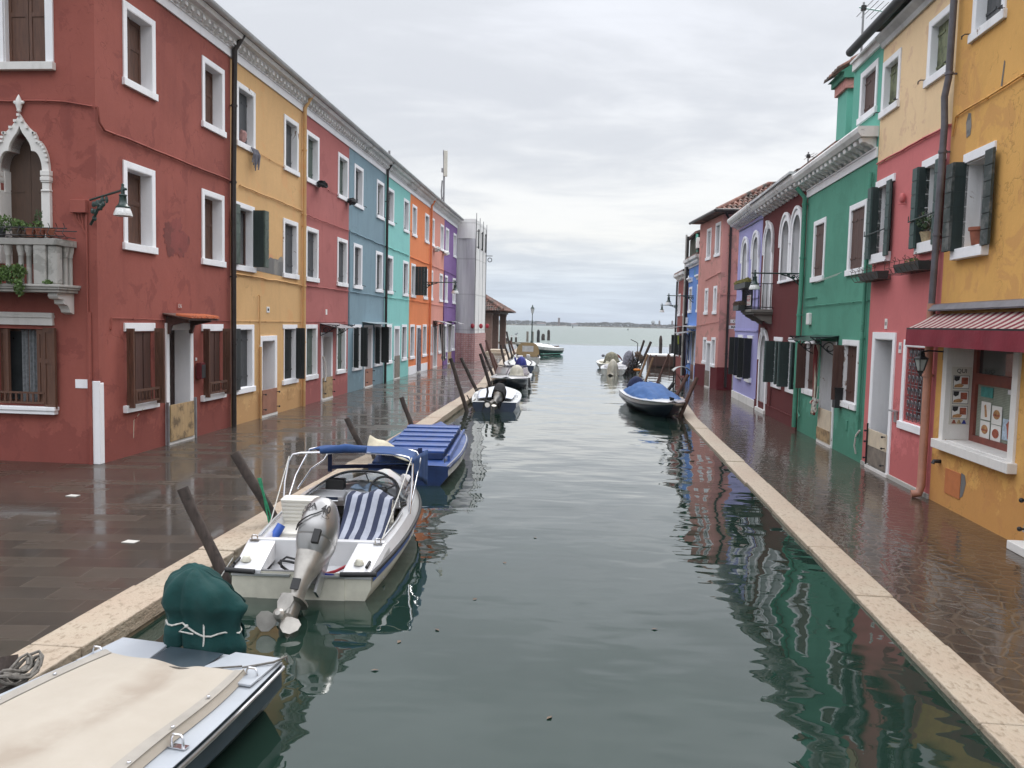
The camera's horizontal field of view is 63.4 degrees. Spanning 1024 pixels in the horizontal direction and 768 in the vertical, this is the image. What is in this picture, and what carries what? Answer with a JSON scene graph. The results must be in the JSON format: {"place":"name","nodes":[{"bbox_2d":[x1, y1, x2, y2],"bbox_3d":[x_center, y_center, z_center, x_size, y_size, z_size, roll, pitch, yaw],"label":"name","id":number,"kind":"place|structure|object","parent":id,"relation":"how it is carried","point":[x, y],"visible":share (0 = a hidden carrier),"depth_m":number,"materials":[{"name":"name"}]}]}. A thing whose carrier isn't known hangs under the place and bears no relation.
{"place":"outdoors","nodes":[
{"label":"outdoors","id":0,"kind":"place"},
{"bbox_2d":[0,343,516,656],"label":"pavement","id":1,"kind":"structure","parent":0,"point":[64,559],"depth_m":10.97,"materials":[{"name":"grey stone"}]},
{"bbox_2d":[0,0,248,464],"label":"terraced house","id":2,"kind":"structure","parent":1,"relation":"on","point":[113,330],"depth_m":13.47,"materials":[{"name":"red paint"}]},
{"bbox_2d":[0,263,27,296],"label":"hanging greenery","id":3,"kind":"object","parent":2,"relation":"hanging from","point":[17,270],"visible":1,"depth_m":12.47,"materials":[{"name":"green plant"}]},
{"bbox_2d":[0,94,52,263],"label":"gothic window","id":4,"kind":"structure","parent":2,"relation":"in","point":[28,182],"depth_m":13.14,"materials":[{"name":"stone"}]},
{"bbox_2d":[0,0,55,70],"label":"window","id":5,"kind":"structure","parent":2,"relation":"in","point":[26,26],"depth_m":12.88,"materials":[{"name":"white paint"}]},
{"bbox_2d":[0,312,58,414],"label":"window","id":6,"kind":"structure","parent":2,"relation":"in","point":[28,356],"depth_m":13.18,"materials":[{"name":"wood"}]},
{"bbox_2d":[0,209,76,238],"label":"flower rack","id":7,"kind":"object","parent":2,"relation":"on","point":[31,230],"visible":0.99,"depth_m":12.49,"materials":[{"name":"plant"}]},
{"bbox_2d":[89,183,132,225],"bbox_3d":[-6.133,-2.732,12.623,0.965,0.594,0.267,4,5,32],"label":"street lamp","id":8,"kind":"object","parent":2,"relation":"attached to","point":[122,208],"visible":1,"depth_m":12.47,"materials":[{"name":"green metal"}]},
{"bbox_2d":[122,160,157,254],"bbox_3d":[-6.469,-2.991,14.143,0.330,1.464,1.070,2,4,5],"label":"window","id":9,"kind":"structure","parent":2,"relation":"in","point":[139,230],"depth_m":14.45,"materials":[{"name":"white paint"}]},
{"bbox_2d":[122,0,158,101],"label":"window","id":10,"kind":"structure","parent":2,"relation":"in","point":[138,29],"depth_m":14.25,"materials":[{"name":"white paint"}]},
{"bbox_2d":[123,323,164,412],"bbox_3d":[-6.343,-0.299,14.289,0.260,1.500,1.080,2,4,5],"label":"window","id":11,"kind":"structure","parent":2,"relation":"in","point":[139,388],"depth_m":14.37,"materials":[{"name":"white paint"}]},
{"bbox_2d":[165,323,196,445],"bbox_3d":[-6.439,-0.008,15.721,0.415,2.304,1.125,2,4,5],"label":"door","id":12,"kind":"structure","parent":2,"relation":"in","point":[180,401],"depth_m":16.04,"materials":[{"name":"white paint"}]},
{"bbox_2d":[201,55,226,137],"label":"window","id":13,"kind":"structure","parent":2,"relation":"in","point":[213,76],"depth_m":17.10,"materials":[{"name":"white paint"}]},
{"bbox_2d":[201,188,226,267],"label":"window","id":14,"kind":"structure","parent":2,"relation":"in","point":[212,204],"depth_m":17.28,"materials":[{"name":"white paint"}]},
{"bbox_2d":[200,324,231,401],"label":"window","id":15,"kind":"structure","parent":2,"relation":"in","point":[211,384],"depth_m":17.18,"materials":[{"name":"white paint"}]},
{"bbox_2d":[230,31,318,424],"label":"terraced house","id":16,"kind":"structure","parent":1,"relation":"on","point":[276,94],"depth_m":19.95,"materials":[{"name":"yellow paint"}]},
{"bbox_2d":[236,325,255,394],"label":"window","id":17,"kind":"structure","parent":16,"relation":"in","point":[244,333],"depth_m":18.94,"materials":[{"name":"white paint"}]},
{"bbox_2d":[237,80,256,153],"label":"window","id":18,"kind":"structure","parent":16,"relation":"in","point":[246,98],"depth_m":18.68,"materials":[{"name":"white paint"}]},
{"bbox_2d":[236,201,268,272],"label":"window","id":19,"kind":"structure","parent":16,"relation":"in","point":[252,225],"depth_m":18.91,"materials":[{"name":"white paint"}]},
{"bbox_2d":[260,335,279,417],"bbox_3d":[-6.043,-0.176,20.140,0.525,2.004,1.060,2,4,5],"label":"door","id":20,"kind":"structure","parent":16,"relation":"in","point":[268,344],"depth_m":20.49,"materials":[{"name":"white paint"}]},
{"bbox_2d":[282,218,299,279],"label":"window","id":21,"kind":"structure","parent":16,"relation":"in","point":[290,228],"depth_m":21.62,"materials":[{"name":"white paint"}]},
{"bbox_2d":[283,114,299,176],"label":"window","id":22,"kind":"structure","parent":16,"relation":"in","point":[291,127],"depth_m":21.54,"materials":[{"name":"white paint"}]},
{"bbox_2d":[282,325,304,384],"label":"window","id":23,"kind":"structure","parent":16,"relation":"in","point":[294,337],"depth_m":21.94,"materials":[{"name":"white paint"}]},
{"bbox_2d":[305,93,361,404],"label":"terraced house","id":24,"kind":"structure","parent":1,"relation":"on","point":[332,130],"depth_m":24.33,"materials":[{"name":"paint"}]},
{"bbox_2d":[306,324,318,380],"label":"window","id":25,"kind":"structure","parent":24,"relation":"in","point":[311,329],"depth_m":23.56,"materials":[{"name":"white paint"}]},
{"bbox_2d":[306,226,319,282],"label":"window","id":26,"kind":"structure","parent":24,"relation":"in","point":[312,235],"depth_m":23.38,"materials":[{"name":"white paint"}]},
{"bbox_2d":[307,130,320,187],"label":"window","id":27,"kind":"structure","parent":24,"relation":"in","point":[313,142],"depth_m":23.27,"materials":[{"name":"white paint"}]},
{"bbox_2d":[321,332,334,400],"bbox_3d":[-5.646,-0.524,24.695,0.525,2.044,1.050,2,4,5],"label":"door","id":28,"kind":"structure","parent":24,"relation":"in","point":[327,391],"depth_m":25.03,"materials":[{"name":"white paint"}]},
{"bbox_2d":[336,328,346,373],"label":"window","id":29,"kind":"structure","parent":24,"relation":"in","point":[341,338],"depth_m":26.42,"materials":[{"name":"white paint"}]},
{"bbox_2d":[337,152,348,201],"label":"window","id":30,"kind":"structure","parent":24,"relation":"in","point":[343,162],"depth_m":26.18,"materials":[{"name":"white paint"}]},
{"bbox_2d":[337,237,348,286],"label":"window","id":31,"kind":"structure","parent":24,"relation":"in","point":[342,244],"depth_m":26.28,"materials":[{"name":"white paint"}]},
{"bbox_2d":[347,130,396,392],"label":"terraced house","id":32,"kind":"structure","parent":1,"relation":"on","point":[371,161],"depth_m":28.87,"materials":[{"name":"blue paint"}]},
{"bbox_2d":[353,243,362,289],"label":"window","id":33,"kind":"structure","parent":32,"relation":"in","point":[357,249],"depth_m":28.02,"materials":[{"name":"white paint"}]},
{"bbox_2d":[352,325,367,370],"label":"window","id":34,"kind":"structure","parent":32,"relation":"in","point":[360,334],"depth_m":28.30,"materials":[{"name":"white paint"}]},
{"bbox_2d":[354,163,366,210],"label":"window","id":35,"kind":"structure","parent":32,"relation":"in","point":[358,171],"depth_m":27.97,"materials":[{"name":"white paint"}]},
{"bbox_2d":[363,325,374,387],"bbox_3d":[-5.232,-0.969,29.412,0.525,2.254,1.100,2,4,5],"label":"door","id":36,"kind":"structure","parent":32,"relation":"in","point":[368,371],"depth_m":29.77,"materials":[{"name":"white paint"}]},
{"bbox_2d":[375,251,385,292],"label":"window","id":37,"kind":"structure","parent":32,"relation":"in","point":[379,255],"depth_m":30.99,"materials":[{"name":"white paint"}]},
{"bbox_2d":[376,179,386,220],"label":"window","id":38,"kind":"structure","parent":32,"relation":"in","point":[380,185],"depth_m":30.87,"materials":[{"name":"white paint"}]},
{"bbox_2d":[374,325,388,366],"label":"window","id":39,"kind":"structure","parent":32,"relation":"in","point":[381,333],"depth_m":31.18,"materials":[{"name":"white paint"}]},
{"bbox_2d":[383,161,419,381],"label":"terraced house","id":40,"kind":"structure","parent":1,"relation":"on","point":[403,180],"depth_m":33.77,"materials":[{"name":"teal paint"}]},
{"bbox_2d":[393,326,399,379],"bbox_3d":[-4.888,-1.269,33.879,0.435,2.210,1.040,2,4,5],"label":"door","id":41,"kind":"structure","parent":40,"relation":"in","point":[396,351],"depth_m":34.07,"materials":[{"name":"white paint"}]},
{"bbox_2d":[408,181,438,374],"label":"terraced house","id":42,"kind":"structure","parent":1,"relation":"on","point":[423,198],"depth_m":37.82,"materials":[{"name":"orange paint"}]},
{"bbox_2d":[411,263,426,297],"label":"window","id":43,"kind":"structure","parent":42,"relation":"in","point":[418,275],"depth_m":37.09,"materials":[{"name":"white paint"}]},
{"bbox_2d":[428,198,451,368],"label":"terraced house","id":44,"kind":"structure","parent":1,"relation":"on","point":[441,208],"depth_m":42.76,"materials":[{"name":"paint"}]},
{"bbox_2d":[442,209,463,364],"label":"terraced house","id":45,"kind":"structure","parent":1,"relation":"on","point":[453,219],"depth_m":46.73,"materials":[{"name":"purple paint"}]},
{"bbox_2d":[485,295,515,350],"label":"market pavilion","id":46,"kind":"structure","parent":1,"relation":"on","point":[495,310],"depth_m":72.88,"materials":[{"name":"brown brick"}]},
{"bbox_2d":[125,403,469,637],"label":"quay wall","id":47,"kind":"structure","parent":0,"point":[146,624],"depth_m":6.85,"materials":[{"name":"stone"}]},
{"bbox_2d":[12,348,516,680],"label":"kerb","id":48,"kind":"structure","parent":47,"relation":"on","point":[128,611],"depth_m":6.79,"materials":[{"name":"beige stone"}]},
{"bbox_2d":[455,213,491,361],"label":"scaffolded building","id":49,"kind":"structure","parent":0,"point":[470,334],"depth_m":49.31,"materials":[{"name":"stone"}]},
{"bbox_2d":[214,0,891,325],"label":"sky","id":50,"kind":"structure","parent":0,"point":[586,138],"materials":[{"name":"white"}]},
{"bbox_2d":[130,323,1015,767],"bbox_3d":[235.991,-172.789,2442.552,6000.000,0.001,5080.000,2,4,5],"label":"water","id":51,"kind":"structure","parent":0,"point":[646,589],"depth_m":6.84,"materials":[{"name":"green liquid"}]},
{"bbox_2d":[0,654,19,693],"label":"mooring post","id":52,"kind":"object","parent":51,"relation":"in","point":[6,662],"visible":0.17,"depth_m":5.12,"materials":[{"name":"brown wood"}]},
{"bbox_2d":[0,650,43,690],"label":"coiled rope","id":53,"kind":"object","parent":52,"relation":"attached to","point":[12,673],"visible":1,"depth_m":5.06,"materials":[{"name":"grey fabric"}]},
{"bbox_2d":[0,562,287,767],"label":"covered boat","id":54,"kind":"object","parent":51,"relation":"on","point":[167,702],"visible":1,"depth_m":4.73,"materials":[{"name":"beige fabric"}]},
{"bbox_2d":[177,486,231,584],"bbox_3d":[-2.720,1.907,7.904,0.967,1.861,0.119,2,4,5],"label":"mooring post","id":55,"kind":"object","parent":51,"relation":"in","point":[202,531],"visible":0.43,"depth_m":7.85,"materials":[{"name":"brown wood"}]},
{"bbox_2d":[230,451,276,518],"bbox_3d":[-2.624,1.752,9.547,1.278,1.944,0.124,2,4,5],"label":"mooring post","id":56,"kind":"object","parent":51,"relation":"in","point":[248,476],"visible":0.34,"depth_m":9.49,"materials":[{"name":"brown wood"}]},
{"bbox_2d":[224,444,427,633],"bbox_3d":[-1.851,1.392,9.220,1.556,1.405,5.283,1,4,2],"label":"speedboat","id":57,"kind":"object","parent":51,"relation":"on","point":[296,553],"visible":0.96,"depth_m":7.91,"materials":[{"name":"white plastic"}]},
{"bbox_2d":[338,489,394,539],"bbox_3d":[-1.521,1.458,8.632,0.508,0.593,0.996,1,4,-1],"label":"striped towel","id":58,"kind":"object","parent":57,"relation":"on","point":[366,516],"visible":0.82,"depth_m":8.65,"materials":[{"name":"fabric"}]},
{"bbox_2d":[367,421,467,485],"bbox_3d":[-1.566,1.107,15.236,1.492,0.873,5.010,1,4,1],"label":"decked boat","id":59,"kind":"object","parent":51,"relation":"on","point":[443,444],"visible":0.46,"depth_m":14.00,"materials":[{"name":"blue paint"}]},
{"bbox_2d":[472,383,521,413],"bbox_3d":[-0.462,0.282,26.008,1.532,0.959,6.288,1,4,1],"label":"motorboat","id":60,"kind":"object","parent":51,"relation":"on","point":[492,399],"visible":1,"depth_m":23.77,"materials":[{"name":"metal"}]},
{"bbox_2d":[490,364,531,388],"bbox_3d":[0.006,-0.292,33.364,1.656,1.040,4.912,2,4,4],"label":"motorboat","id":61,"kind":"object","parent":51,"relation":"on","point":[516,376],"visible":0.98,"depth_m":32.49,"materials":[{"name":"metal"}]},
{"bbox_2d":[504,355,535,372],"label":"open boat","id":62,"kind":"object","parent":51,"relation":"on","point":[520,360],"visible":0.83,"depth_m":41.81,"materials":[{"name":"white plastic"}]},
{"bbox_2d":[514,343,539,365],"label":"canopy boat","id":63,"kind":"object","parent":51,"relation":"on","point":[529,351],"visible":0.84,"depth_m":50.81,"materials":[{"name":"beige fabric"}]},
{"bbox_2d":[515,342,563,354],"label":"work boat","id":64,"kind":"object","parent":51,"relation":"on","point":[545,349],"visible":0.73,"depth_m":67.39,"materials":[{"name":"paint"}]},
{"bbox_2d":[601,359,626,375],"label":"motorboat","id":65,"kind":"object","parent":51,"relation":"on","point":[613,367],"visible":0.89,"depth_m":41.88,"materials":[{"name":"white plastic"}]},
{"bbox_2d":[619,376,685,416],"bbox_3d":[4.275,0.431,24.978,1.572,1.050,5.539,1,4,-2],"label":"covered motorboat","id":66,"kind":"object","parent":51,"relation":"on","point":[651,398],"visible":1,"depth_m":23.87,"materials":[{"name":"fabric"}]},
{"bbox_2d":[647,353,675,366],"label":"wooden jetty","id":67,"kind":"object","parent":51,"relation":"in","point":[659,360],"visible":0.54,"depth_m":51.93,"materials":[{"name":"brown wood"}]},
{"bbox_2d":[499,320,674,328],"bbox_3d":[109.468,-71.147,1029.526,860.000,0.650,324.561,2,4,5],"label":"shore","id":68,"kind":"structure","parent":0,"point":[596,326],"depth_m":905.21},
{"bbox_2d":[677,373,1023,713],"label":"pavement","id":69,"kind":"structure","parent":0,"point":[953,581],"depth_m":10.11,"materials":[{"name":"grey stone"}]},
{"bbox_2d":[666,269,688,376],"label":"terraced house","id":70,"kind":"structure","parent":69,"relation":"on","point":[678,276],"depth_m":44.22,"materials":[{"name":"red paint"}]},
{"bbox_2d":[675,235,698,380],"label":"terraced house","id":71,"kind":"structure","parent":69,"relation":"on","point":[691,262],"depth_m":39.97,"materials":[{"name":"blue paint"}]},
{"bbox_2d":[689,182,774,389],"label":"house","id":72,"kind":"structure","parent":69,"relation":"on","point":[718,272],"depth_m":33.70,"materials":[{"name":"paint"}]},
{"bbox_2d":[704,341,710,387],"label":"door","id":73,"kind":"structure","parent":72,"relation":"in","point":[708,343],"depth_m":35.04,"materials":[{"name":"white paint"}]},
{"bbox_2d":[727,197,779,407],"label":"terraced house","id":74,"kind":"structure","parent":69,"relation":"on","point":[742,361],"depth_m":27.64,"materials":[{"name":"purple paint"}]},
{"bbox_2d":[728,335,742,378],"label":"window","id":75,"kind":"structure","parent":74,"relation":"in","point":[733,341],"depth_m":29.39,"materials":[{"name":"white paint"}]},
{"bbox_2d":[740,236,748,290],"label":"window","id":76,"kind":"structure","parent":74,"relation":"in","point":[744,255],"depth_m":28.86,"materials":[{"name":"white paint"}]},
{"bbox_2d":[737,335,752,382],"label":"window","id":77,"kind":"structure","parent":74,"relation":"in","point":[744,344],"depth_m":26.95,"materials":[{"name":"white paint"}]},
{"bbox_2d":[750,230,760,282],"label":"window","id":78,"kind":"structure","parent":74,"relation":"in","point":[755,243],"depth_m":26.95,"materials":[{"name":"white paint"}]},
{"bbox_2d":[741,168,830,429],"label":"terraced house","id":79,"kind":"structure","parent":69,"relation":"on","point":[773,314],"depth_m":22.99,"materials":[{"name":"red paint"}]},
{"bbox_2d":[754,328,768,413],"bbox_3d":[7.715,-0.392,24.960,0.540,2.590,1.300,2,4,6],"label":"door","id":80,"kind":"structure","parent":79,"relation":"in","point":[761,386],"depth_m":25.39,"materials":[{"name":"white paint"}]},
{"bbox_2d":[761,220,773,308],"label":"window","id":81,"kind":"structure","parent":79,"relation":"in","point":[768,237],"depth_m":25.11,"materials":[{"name":"white paint"}]},
{"bbox_2d":[763,337,782,388],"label":"window","id":82,"kind":"structure","parent":79,"relation":"in","point":[771,347],"depth_m":23.55,"materials":[{"name":"white paint"}]},
{"bbox_2d":[778,212,790,280],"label":"window","id":83,"kind":"structure","parent":79,"relation":"in","point":[783,241],"depth_m":22.87,"materials":[{"name":"white paint"}]},
{"bbox_2d":[776,337,795,393],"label":"window","id":84,"kind":"structure","parent":79,"relation":"in","point":[786,350],"depth_m":21.78,"materials":[{"name":"white paint"}]},
{"bbox_2d":[789,205,801,278],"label":"window","id":85,"kind":"structure","parent":79,"relation":"in","point":[796,217],"depth_m":21.63,"materials":[{"name":"white paint"}]},
{"bbox_2d":[787,32,883,462],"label":"terraced house","id":86,"kind":"structure","parent":69,"relation":"on","point":[833,298],"depth_m":17.47,"materials":[{"name":"green paint"}]},
{"bbox_2d":[795,340,816,395],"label":"window","id":87,"kind":"structure","parent":86,"relation":"in","point":[804,364],"depth_m":20.05,"materials":[{"name":"white paint"}]},
{"bbox_2d":[809,344,819,414],"bbox_3d":[6.791,-0.098,18.598,0.188,1.581,0.314,4,5,32],"label":"door curtain","id":88,"kind":"object","parent":86,"relation":"hanging from","point":[816,349],"depth_m":18.52,"materials":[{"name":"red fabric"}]},
{"bbox_2d":[809,216,826,282],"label":"window","id":89,"kind":"structure","parent":86,"relation":"in","point":[819,233],"depth_m":19.23,"materials":[{"name":"white paint"}]},
{"bbox_2d":[816,341,836,447],"bbox_3d":[7.074,0.232,18.127,0.464,2.324,1.120,2,4,6],"label":"door","id":90,"kind":"structure","parent":86,"relation":"in","point":[824,428],"depth_m":18.51,"materials":[{"name":"white paint"}]},
{"bbox_2d":[831,339,859,410],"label":"window","id":91,"kind":"structure","parent":86,"relation":"in","point":[845,365],"depth_m":16.97,"materials":[{"name":"white paint"}]},
{"bbox_2d":[844,199,867,276],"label":"window","id":92,"kind":"structure","parent":86,"relation":"in","point":[858,211],"depth_m":16.47,"materials":[{"name":"white paint"}]},
{"bbox_2d":[856,58,878,125],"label":"window","id":93,"kind":"structure","parent":86,"relation":"in","point":[869,77],"depth_m":16.04,"materials":[{"name":"white paint"}]},
{"bbox_2d":[846,0,958,498],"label":"terraced house","id":94,"kind":"structure","parent":69,"relation":"on","point":[911,38],"depth_m":13.92,"materials":[{"name":"pink paint"}]},
{"bbox_2d":[850,264,890,282],"bbox_3d":[6.489,-2.000,15.044,0.318,0.274,1.376,2,4,6],"label":"window planter box","id":95,"kind":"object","parent":94,"relation":"attached to","point":[873,276],"depth_m":14.77,"materials":[{"name":"metal"}]},
{"bbox_2d":[862,332,896,477],"bbox_3d":[6.719,0.359,14.746,0.551,2.554,1.160,2,4,6],"label":"door","id":96,"kind":"structure","parent":94,"relation":"in","point":[883,355],"depth_m":15.13,"materials":[{"name":"white paint"}]},
{"bbox_2d":[864,173,895,263],"bbox_3d":[6.775,-2.938,14.888,0.542,1.510,1.052,2,4,6],"label":"window","id":97,"kind":"structure","parent":94,"relation":"in","point":[879,203],"depth_m":15.20,"materials":[{"name":"white paint"}]},
{"bbox_2d":[873,47,901,119],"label":"window","id":98,"kind":"structure","parent":94,"relation":"in","point":[891,73],"depth_m":14.89,"materials":[{"name":"white paint"}]},
{"bbox_2d":[883,252,930,275],"bbox_3d":[6.311,-1.911,13.239,0.318,0.274,1.406,2,4,6],"label":"window planter box","id":99,"kind":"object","parent":94,"relation":"attached to","point":[911,266],"depth_m":13.02,"materials":[{"name":"metal"}]},
{"bbox_2d":[896,340,924,434],"bbox_3d":[6.540,0.034,13.255,0.300,1.474,1.090,2,4,6],"label":"window","id":100,"kind":"structure","parent":94,"relation":"in","point":[901,424],"depth_m":13.48,"materials":[{"name":"white paint"}]},
{"bbox_2d":[915,212,931,241],"bbox_3d":[6.452,-2.450,12.872,0.335,0.475,0.363,2,4,5],"label":"potted plant","id":101,"kind":"object","parent":94,"relation":"on","point":[925,235],"visible":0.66,"depth_m":12.84,"materials":[{"name":"green plant"}]},
{"bbox_2d":[908,153,946,254],"bbox_3d":[6.568,-2.766,12.767,0.542,1.470,0.972,2,4,6],"label":"window","id":102,"kind":"structure","parent":94,"relation":"in","point":[924,178],"depth_m":13.05,"materials":[{"name":"white paint"}]},
{"bbox_2d":[917,4,949,88],"bbox_3d":[6.566,-5.161,12.643,0.279,1.024,1.117,2,4,6],"label":"window","id":103,"kind":"structure","parent":94,"relation":"in","point":[938,26],"depth_m":12.89,"materials":[{"name":"white paint"}]},
{"bbox_2d":[910,0,1023,556],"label":"shop house","id":104,"kind":"structure","parent":69,"relation":"on","point":[977,462],"depth_m":11.28,"materials":[{"name":"yellow paint"}]},
{"bbox_2d":[914,350,943,375],"bbox_3d":[6.122,-0.308,12.148,0.460,0.400,0.191,2,4,6],"label":"wall lantern","id":105,"kind":"object","parent":104,"relation":"attached to","point":[920,360],"depth_m":12.12,"materials":[{"name":"black paint"}]},
{"bbox_2d":[905,299,1023,352],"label":"awning","id":106,"kind":"object","parent":104,"relation":"attached to","point":[997,331],"visible":1,"depth_m":10.56,"materials":[{"name":"fabric"}]},
{"bbox_2d":[941,141,996,260],"bbox_3d":[6.379,-2.458,11.263,0.486,1.470,1.228,2,4,6],"label":"window","id":107,"kind":"structure","parent":104,"relation":"in","point":[968,198],"depth_m":11.63,"materials":[{"name":"white paint"}]},
{"bbox_2d":[931,348,1021,473],"bbox_3d":[6.373,0.224,11.063,0.540,1.590,2.280,2,4,6],"label":"shop window","id":108,"kind":"structure","parent":104,"relation":"in","point":[980,389],"depth_m":11.59,"materials":[{"name":"stone"}]},
{"bbox_2d":[961,0,1007,43],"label":"window","id":109,"kind":"structure","parent":104,"relation":"in","point":[986,14],"depth_m":11.32,"materials":[{"name":"white paint"}]},
{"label":"right quay wall","id":110,"kind":"structure","parent":0,"visible":0},
{"bbox_2d":[680,397,1023,767],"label":"kerb","id":111,"kind":"structure","parent":110,"relation":"on","point":[990,711],"depth_m":7.06,"materials":[{"name":"beige stone"}]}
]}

